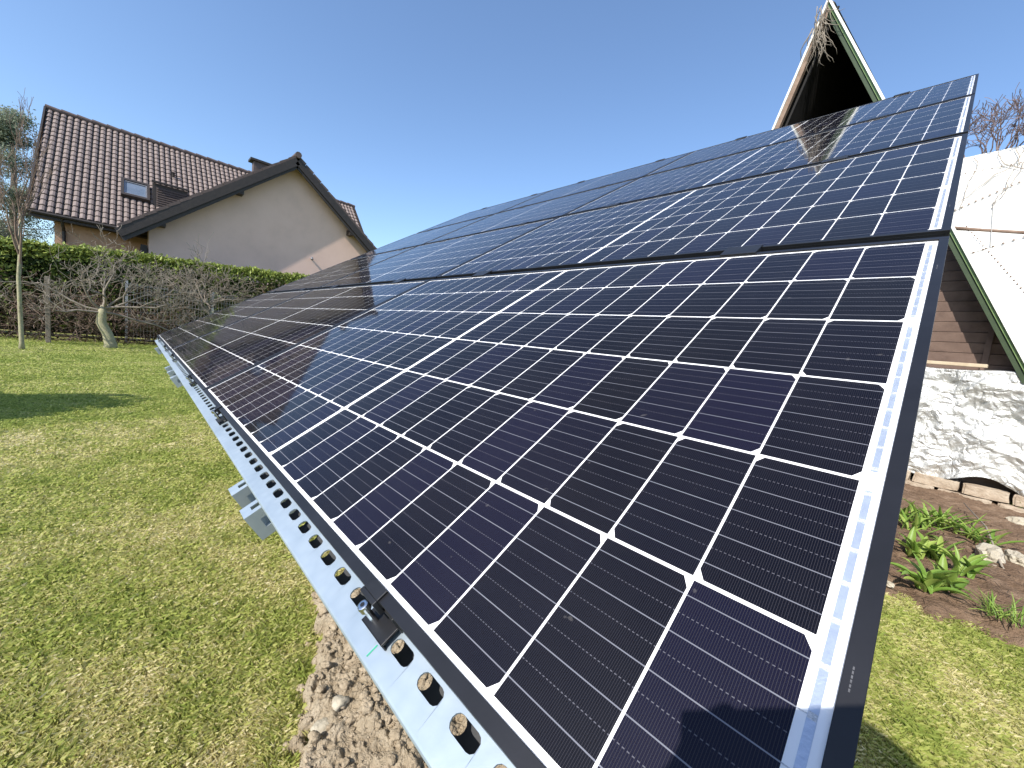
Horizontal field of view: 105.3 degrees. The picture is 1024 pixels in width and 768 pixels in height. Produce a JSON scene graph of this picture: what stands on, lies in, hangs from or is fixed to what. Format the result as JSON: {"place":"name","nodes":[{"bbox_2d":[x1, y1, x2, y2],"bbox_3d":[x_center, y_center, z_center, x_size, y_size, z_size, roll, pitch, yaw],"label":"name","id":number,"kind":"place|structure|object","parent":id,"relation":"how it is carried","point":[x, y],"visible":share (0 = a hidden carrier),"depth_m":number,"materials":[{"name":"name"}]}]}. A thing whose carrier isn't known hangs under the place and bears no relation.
{"place":"outdoors","nodes":[
{"label":"outdoors","id":0,"kind":"place"},
{"bbox_2d":[0,329,1023,767],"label":"lawn","id":1,"kind":"structure","parent":0,"point":[42,335],"depth_m":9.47,"materials":[{"name":"plant"}]},
{"bbox_2d":[0,90,62,348],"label":"young tree","id":2,"kind":"object","parent":1,"relation":"on","point":[19,224],"visible":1,"depth_m":7.42,"materials":[{"name":"brown plant"}]},
{"bbox_2d":[0,266,83,340],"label":"bare shrub","id":3,"kind":"object","parent":1,"relation":"on","point":[4,333],"visible":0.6,"depth_m":9.71,"materials":[{"name":"brown plant"}]},
{"bbox_2d":[44,276,50,342],"bbox_3d":[-10.893,-1.690,9.163,0.080,1.650,0.080,0,8,-44],"label":"wooden post","id":4,"kind":"object","parent":1,"relation":"on","point":[48,327],"visible":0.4,"depth_m":9.15,"materials":[{"name":"grey wood"}]},
{"bbox_2d":[0,269,122,341],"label":"bare shrub","id":5,"kind":"object","parent":1,"relation":"on","point":[37,323],"visible":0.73,"depth_m":9.81,"materials":[{"name":"brown plant"}]},
{"bbox_2d":[4,272,177,343],"bbox_3d":[-11.242,-1.771,10.615,2.687,2.244,2.412,5,6,-8],"label":"bare shrub","id":6,"kind":"object","parent":1,"relation":"on","point":[79,325],"visible":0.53,"depth_m":10.50,"materials":[{"name":"brown plant"}]},
{"bbox_2d":[0,222,219,347],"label":"fruit tree","id":7,"kind":"object","parent":1,"relation":"on","point":[109,340],"visible":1,"depth_m":9.46,"materials":[{"name":"brown plant"}]},
{"bbox_2d":[67,278,184,345],"bbox_3d":[-10.809,-1.969,11.071,2.332,1.756,2.312,8,6,23],"label":"bare shrub","id":8,"kind":"object","parent":1,"relation":"on","point":[129,330],"visible":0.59,"depth_m":11.03,"materials":[{"name":"brown plant"}]},
{"bbox_2d":[0,235,308,341],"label":"hedge","id":9,"kind":"object","parent":1,"relation":"on","point":[36,254],"visible":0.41,"depth_m":11.41,"materials":[{"name":"green plant"}]},
{"bbox_2d":[109,285,206,343],"bbox_3d":[-10.474,-1.973,11.681,2.027,1.846,3.234,9,6,27],"label":"bare shrub","id":10,"kind":"object","parent":1,"relation":"on","point":[166,327],"visible":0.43,"depth_m":11.70,"materials":[{"name":"brown plant"}]},
{"bbox_2d":[125,280,240,341],"bbox_3d":[-8.379,-2.047,14.156,8.030,1.880,0.076,0,8,-44],"label":"wire fence","id":11,"kind":"object","parent":1,"relation":"on","point":[126,286],"visible":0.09,"depth_m":11.75,"materials":[{"name":"grey metal"}]},
{"bbox_2d":[145,254,266,315],"bbox_3d":[-9.083,-2.377,11.894,3.109,2.738,2.828,0,8,-44],"label":"fruit tree","id":12,"kind":"object","parent":1,"relation":"on","point":[213,301],"visible":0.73,"depth_m":11.68,"materials":[{"name":"brown plant"}]},
{"bbox_2d":[247,282,275,295],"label":"rusty shrub","id":13,"kind":"object","parent":1,"relation":"on","point":[262,288],"visible":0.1,"depth_m":13.49,"materials":[{"name":"brown plant"}]},
{"bbox_2d":[281,588,506,767],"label":"bare soil","id":14,"kind":"structure","parent":1,"relation":"on","point":[376,742],"depth_m":1.06,"materials":[{"name":"brown soil"}]},
{"bbox_2d":[310,717,328,735],"bbox_3d":[-0.512,0.927,1.049,0.053,0.045,0.052,5,6,-7],"label":"stone","id":15,"kind":"object","parent":14,"relation":"on","point":[320,725],"visible":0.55,"depth_m":1.04,"materials":[{"name":"grey stone"}]},
{"bbox_2d":[329,622,337,630],"bbox_3d":[-0.629,0.856,1.381,0.034,0.025,0.040,0,8,-44],"label":"stone","id":16,"kind":"object","parent":14,"relation":"on","point":[333,626],"visible":0.76,"depth_m":1.37,"materials":[{"name":"stone"}]},
{"bbox_2d":[332,694,349,711],"bbox_3d":[-0.484,0.894,1.098,0.048,0.036,0.046,0,8,-44],"label":"stone","id":17,"kind":"object","parent":14,"relation":"on","point":[339,701],"visible":1,"depth_m":1.09,"materials":[{"name":"grey stone"}]},
{"bbox_2d":[339,679,349,690],"bbox_3d":[-0.494,0.890,1.153,0.030,0.025,0.032,5,6,-10],"label":"stone","id":18,"kind":"object","parent":14,"relation":"on","point":[344,684],"visible":1,"depth_m":1.15,"materials":[{"name":"stone"}]},
{"bbox_2d":[905,479,934,488],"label":"stone block","id":19,"kind":"structure","parent":1,"relation":"on","point":[911,482],"depth_m":4.22,"materials":[{"name":"stone"}]},
{"bbox_2d":[906,470,911,479],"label":"stone block","id":20,"kind":"structure","parent":19,"relation":"on","point":[909,474],"depth_m":4.30,"materials":[{"name":"stone"}]},
{"bbox_2d":[912,472,960,490],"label":"stone block","id":21,"kind":"structure","parent":19,"relation":"on","point":[947,484],"depth_m":4.13,"materials":[{"name":"stone"}]},
{"bbox_2d":[938,488,992,503],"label":"stone block","id":22,"kind":"structure","parent":1,"relation":"on","point":[985,501],"depth_m":3.91,"materials":[{"name":"stone"}]},
{"bbox_2d":[962,483,1009,502],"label":"stone block","id":23,"kind":"structure","parent":22,"relation":"on","point":[984,492],"depth_m":3.86,"materials":[{"name":"stone"}]},
{"bbox_2d":[0,0,1023,247],"label":"sky","id":24,"kind":"structure","parent":0,"point":[417,116],"materials":[{"name":"blue"}]},
{"bbox_2d":[885,478,1023,647],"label":"flower bed soil","id":25,"kind":"structure","parent":0,"point":[936,498],"depth_m":2.33,"materials":[{"name":"brown soil"}]},
{"bbox_2d":[886,580,894,588],"bbox_3d":[2.025,1.075,2.097,0.040,0.028,0.058,9,7,28],"label":"stone","id":26,"kind":"object","parent":25,"relation":"on","point":[890,584],"visible":0.72,"depth_m":2.08,"materials":[{"name":"grey stone"}]},
{"bbox_2d":[896,526,937,559],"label":"leafy plant","id":27,"kind":"object","parent":25,"relation":"on","point":[913,547],"visible":0.93,"depth_m":2.46,"materials":[{"name":"green plant"}]},
{"bbox_2d":[899,500,946,527],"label":"leafy plant","id":28,"kind":"object","parent":25,"relation":"on","point":[909,507],"visible":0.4,"depth_m":3.10,"materials":[{"name":"green plant"}]},
{"bbox_2d":[898,508,953,539],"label":"leafy plant","id":29,"kind":"object","parent":25,"relation":"on","point":[916,522],"visible":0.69,"depth_m":2.88,"materials":[{"name":"green plant"}]},
{"bbox_2d":[902,502,952,531],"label":"leafy plant","id":30,"kind":"object","parent":25,"relation":"on","point":[922,515],"visible":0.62,"depth_m":3.04,"materials":[{"name":"green plant"}]},
{"bbox_2d":[890,554,971,598],"bbox_3d":[2.187,1.009,2.051,0.256,0.165,0.322,0,8,-44],"label":"leafy plant","id":31,"kind":"object","parent":25,"relation":"on","point":[931,581],"visible":0.98,"depth_m":2.04,"materials":[{"name":"green plant"}]},
{"bbox_2d":[902,498,964,527],"bbox_3d":[3.279,1.029,3.068,0.349,0.160,0.327,9,7,29],"label":"leafy plant","id":32,"kind":"object","parent":25,"relation":"on","point":[942,520],"visible":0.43,"depth_m":3.03,"materials":[{"name":"green plant"}]},
{"bbox_2d":[916,530,964,562],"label":"leafy plant","id":33,"kind":"object","parent":25,"relation":"on","point":[934,555],"visible":0.71,"depth_m":2.41,"materials":[{"name":"green plant"}]},
{"bbox_2d":[929,553,972,593],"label":"leafy plant","id":34,"kind":"object","parent":25,"relation":"on","point":[952,580],"visible":0.51,"depth_m":2.09,"materials":[{"name":"green plant"}]},
{"bbox_2d":[918,499,986,532],"bbox_3d":[3.337,1.015,2.990,0.281,0.193,0.353,5,6,-11],"label":"leafy plant","id":35,"kind":"object","parent":25,"relation":"on","point":[945,521],"visible":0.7,"depth_m":2.99,"materials":[{"name":"green plant"}]},
{"bbox_2d":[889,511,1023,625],"bbox_3d":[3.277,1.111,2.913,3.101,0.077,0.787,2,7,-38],"label":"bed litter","id":36,"kind":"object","parent":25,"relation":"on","point":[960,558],"visible":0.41,"depth_m":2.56,"materials":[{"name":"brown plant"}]},
{"bbox_2d":[931,544,993,578],"bbox_3d":[2.639,1.045,2.264,0.291,0.152,0.308,9,7,30],"label":"leafy plant","id":37,"kind":"object","parent":25,"relation":"on","point":[972,566],"visible":0.88,"depth_m":2.26,"materials":[{"name":"green plant"}]},
{"bbox_2d":[928,511,998,544],"bbox_3d":[3.353,1.031,2.887,0.286,0.204,0.380,3,7,-29],"label":"leafy plant","id":38,"kind":"object","parent":25,"relation":"on","point":[965,529],"visible":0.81,"depth_m":2.90,"materials":[{"name":"green plant"}]},
{"bbox_2d":[963,502,1003,567],"bbox_3d":[3.570,1.090,2.972,0.023,0.081,1.594,11,8,43],"label":"dry stick","id":39,"kind":"object","parent":25,"relation":"on","point":[1001,564],"visible":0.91,"depth_m":2.77,"materials":[{"name":"grey wood"}]},
{"bbox_2d":[945,517,1023,545],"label":"leafy plant","id":40,"kind":"object","parent":25,"relation":"on","point":[992,532],"visible":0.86,"depth_m":2.78,"materials":[{"name":"green plant"}]},
{"bbox_2d":[955,587,1023,626],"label":"grass tuft","id":41,"kind":"object","parent":25,"relation":"on","point":[990,604],"visible":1,"depth_m":1.84,"materials":[{"name":"green plant"}]},
{"bbox_2d":[975,542,1005,562],"bbox_3d":[3.139,1.124,2.564,0.236,0.119,0.136,1,7,-39],"label":"stone","id":42,"kind":"object","parent":25,"relation":"on","point":[995,552],"visible":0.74,"depth_m":2.52,"materials":[{"name":"grey stone"}]},
{"bbox_2d":[997,502,1023,512],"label":"stone block","id":43,"kind":"structure","parent":25,"relation":"on","point":[1010,506],"depth_m":3.72,"materials":[{"name":"stone"}]},
{"bbox_2d":[1004,549,1023,566],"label":"stone","id":44,"kind":"object","parent":25,"relation":"on","point":[1015,557],"visible":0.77,"depth_m":2.53,"materials":[{"name":"grey stone"}]},
{"bbox_2d":[1005,516,1023,525],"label":"stone","id":45,"kind":"object","parent":25,"relation":"on","point":[1017,520],"visible":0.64,"depth_m":3.30,"materials":[{"name":"grey stone"}]},
{"bbox_3d":[5.037,1.270,3.464,0.184,0.112,0.339,1,8,-39],"label":"stone block","id":46,"kind":"object","parent":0,"visible":0},
{"bbox_2d":[1013,493,1023,507],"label":"stone block","id":47,"kind":"object","parent":46,"relation":"on","point":[1017,497],"depth_m":3.70,"materials":[{"name":"stone"}]},
{"label":"ground","id":48,"kind":"structure","parent":0,"visible":0},
{"bbox_2d":[0,169,35,238],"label":"pine tree","id":49,"kind":"object","parent":48,"relation":"on","point":[5,231],"visible":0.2,"depth_m":17.38,"materials":[{"name":"green plant"}]},
{"bbox_2d":[0,104,53,242],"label":"pine tree","id":50,"kind":"object","parent":48,"relation":"on","point":[7,139],"visible":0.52,"depth_m":18.40,"materials":[{"name":"green plant"}]},
{"bbox_2d":[25,104,376,284],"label":"house","id":51,"kind":"structure","parent":48,"relation":"on","point":[292,213],"depth_m":15.22,"materials":[{"name":"brown tile"}]},
{"bbox_2d":[121,177,149,203],"bbox_3d":[-14.545,-7.488,15.088,0.800,0.862,0.830,0,8,-44],"label":"window frame","id":52,"kind":"structure","parent":51,"relation":"in","point":[131,189],"depth_m":15.05,"materials":[{"name":"grey wood"}]},
{"bbox_2d":[154,339,514,767],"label":"mounting frame","id":53,"kind":"object","parent":48,"relation":"on","point":[264,500],"visible":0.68,"depth_m":0.44,"materials":[{"name":"metal"}]},
{"bbox_2d":[186,373,196,386],"bbox_3d":[-1.373,-0.018,1.675,0.047,0.043,0.034,12,40,45],"label":"panel clamp","id":54,"kind":"object","parent":53,"relation":"attached to","point":[188,377],"visible":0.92,"depth_m":1.67,"materials":[{"name":"metal"}]},
{"bbox_2d":[211,404,227,424],"bbox_3d":[-0.857,0.090,1.145,0.047,0.043,0.034,12,40,45],"label":"panel clamp","id":55,"kind":"object","parent":53,"relation":"attached to","point":[220,418],"visible":0.97,"depth_m":1.14,"materials":[{"name":"metal"}]},
{"bbox_2d":[157,289,313,350],"bbox_3d":[-2.561,-0.611,3.535,1.740,0.040,1.042,12,40,45],"label":"solar panel","id":56,"kind":"object","parent":53,"relation":"attached to","point":[188,332],"visible":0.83,"depth_m":3.37,"materials":[{"name":"black glass"}]},
{"bbox_2d":[170,280,428,397],"bbox_3d":[-1.352,-0.359,2.295,1.740,0.040,1.042,12,40,45],"label":"solar panel","id":57,"kind":"object","parent":53,"relation":"attached to","point":[217,356],"visible":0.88,"depth_m":2.04,"materials":[{"name":"black glass"}]},
{"bbox_2d":[266,246,416,292],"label":"solar panel","id":58,"kind":"object","parent":53,"relation":"attached to","point":[316,280],"visible":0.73,"depth_m":3.97,"materials":[{"name":"blue glass"}]},
{"bbox_2d":[357,577,402,650],"bbox_3d":[-0.139,0.239,0.409,0.047,0.043,0.034,12,40,45],"label":"panel clamp","id":59,"kind":"object","parent":53,"relation":"attached to","point":[380,623],"visible":0.98,"depth_m":0.40,"materials":[{"name":"metal"}]},
{"bbox_2d":[392,278,405,282],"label":"panel clamp","id":60,"kind":"object","parent":53,"relation":"attached to","point":[399,280],"visible":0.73,"depth_m":2.19,"materials":[{"name":"metal"}]},
{"bbox_2d":[350,214,492,259],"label":"solar panel","id":61,"kind":"object","parent":53,"relation":"attached to","point":[417,239],"visible":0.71,"depth_m":4.58,"materials":[{"name":"blue glass"}]},
{"bbox_2d":[318,217,557,288],"bbox_3d":[-0.638,-0.921,2.877,1.740,0.041,1.042,12,40,45],"label":"solar panel","id":62,"kind":"object","parent":53,"relation":"attached to","point":[430,261],"visible":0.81,"depth_m":2.67,"materials":[{"name":"blue glass"}]},
{"bbox_2d":[472,270,491,276],"bbox_3d":[-0.125,-0.463,1.691,0.080,0.037,0.057,12,40,45],"label":"panel clamp","id":63,"kind":"object","parent":53,"relation":"attached to","point":[481,273],"visible":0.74,"depth_m":1.67,"materials":[{"name":"black metal"}]},
{"bbox_2d":[418,190,550,232],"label":"solar panel","id":64,"kind":"object","parent":53,"relation":"attached to","point":[491,210],"visible":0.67,"depth_m":5.18,"materials":[{"name":"blue glass"}]},
{"bbox_2d":[422,178,637,244],"bbox_3d":[0.076,-1.483,3.460,1.740,0.040,1.042,12,40,45],"label":"solar panel","id":65,"kind":"object","parent":53,"relation":"attached to","point":[553,208],"visible":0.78,"depth_m":3.28,"materials":[{"name":"blue glass"}]},
{"bbox_2d":[203,236,949,767],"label":"solar panel","id":66,"kind":"object","parent":53,"relation":"attached to","point":[639,514],"visible":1,"depth_m":0.45,"materials":[{"name":"black glass"}]},
{"bbox_2d":[498,151,693,212],"bbox_3d":[0.790,-2.045,4.042,1.740,0.040,1.042,12,40,45],"label":"solar panel","id":67,"kind":"object","parent":53,"relation":"attached to","point":[622,176],"visible":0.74,"depth_m":3.90,"materials":[{"name":"blue glass"}]},
{"bbox_2d":[604,202,620,207],"bbox_3d":[0.589,-1.024,2.273,0.080,0.037,0.057,12,40,45],"label":"panel clamp","id":68,"kind":"object","parent":53,"relation":"attached to","point":[615,204],"visible":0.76,"depth_m":2.25,"materials":[{"name":"metal"}]},
{"bbox_2d":[437,133,967,278],"bbox_3d":[0.571,-0.669,1.638,1.740,0.041,1.042,12,40,45],"label":"solar panel","id":69,"kind":"object","parent":53,"relation":"attached to","point":[907,192],"visible":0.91,"depth_m":1.26,"materials":[{"name":"blue glass"}]},
{"bbox_2d":[720,244,762,255],"bbox_3d":[0.573,-0.317,0.975,0.080,0.037,0.057,12,40,45],"label":"panel clamp","id":70,"kind":"object","parent":53,"relation":"attached to","point":[751,249],"visible":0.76,"depth_m":0.96,"materials":[{"name":"black metal"}]},
{"bbox_2d":[563,94,974,215],"bbox_3d":[1.285,-1.231,2.220,1.740,0.040,1.042,12,40,45],"label":"solar panel","id":71,"kind":"object","parent":53,"relation":"attached to","point":[949,118],"visible":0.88,"depth_m":1.95,"materials":[{"name":"blue glass"}]},
{"bbox_2d":[643,73,978,176],"bbox_3d":[2.000,-1.793,2.802,1.740,0.040,1.042,12,40,45],"label":"solar panel","id":72,"kind":"object","parent":53,"relation":"attached to","point":[947,91],"visible":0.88,"depth_m":2.58,"materials":[{"name":"blue glass"}]},
{"bbox_2d":[821,155,848,162],"bbox_3d":[1.287,-0.879,1.557,0.080,0.037,0.057,12,40,45],"label":"panel clamp","id":73,"kind":"object","parent":53,"relation":"attached to","point":[835,158],"visible":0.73,"depth_m":1.54,"materials":[{"name":"black metal"}]},
{"bbox_2d":[867,114,887,120],"bbox_3d":[2.001,-1.441,2.139,0.080,0.037,0.057,12,40,45],"label":"panel clamp","id":74,"kind":"object","parent":53,"relation":"attached to","point":[877,117],"visible":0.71,"depth_m":2.12,"materials":[{"name":"metal"}]},
{"bbox_2d":[772,0,1023,504],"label":"hut","id":75,"kind":"object","parent":48,"relation":"on","point":[979,316],"visible":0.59,"depth_m":4.46,"materials":[{"name":"white paint"}]},
{"bbox_2d":[800,0,844,70],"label":"dry vine","id":76,"kind":"object","parent":75,"relation":"hanging from","point":[817,31],"visible":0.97,"depth_m":5.09,"materials":[{"name":"brown plant"}]},
{"bbox_2d":[907,366,1023,496],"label":"foil sheet","id":77,"kind":"object","parent":75,"relation":"on","point":[969,423],"visible":0.34,"depth_m":4.00,"materials":[{"name":"silver metal"}]},
{"bbox_2d":[927,360,987,367],"bbox_3d":[4.492,-0.269,4.464,0.075,0.040,1.220,2,7,-35],"label":"wooden batten","id":78,"kind":"object","parent":77,"relation":"on","point":[958,364],"visible":0.45,"depth_m":4.11,"materials":[{"name":"beige wood"}]},
{"bbox_2d":[954,226,1023,233],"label":"wooden pole","id":79,"kind":"object","parent":75,"relation":"on","point":[989,230],"visible":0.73,"depth_m":4.53,"materials":[{"name":"brown wood"}]},
{"bbox_2d":[955,148,1023,208],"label":"dry vine","id":80,"kind":"object","parent":75,"relation":"hanging from","point":[995,174],"visible":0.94,"depth_m":4.68,"materials":[{"name":"brown plant"}]},
{"bbox_2d":[964,82,1023,157],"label":"bare tree","id":81,"kind":"object","parent":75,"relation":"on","point":[1000,119],"visible":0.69,"depth_m":4.84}
]}

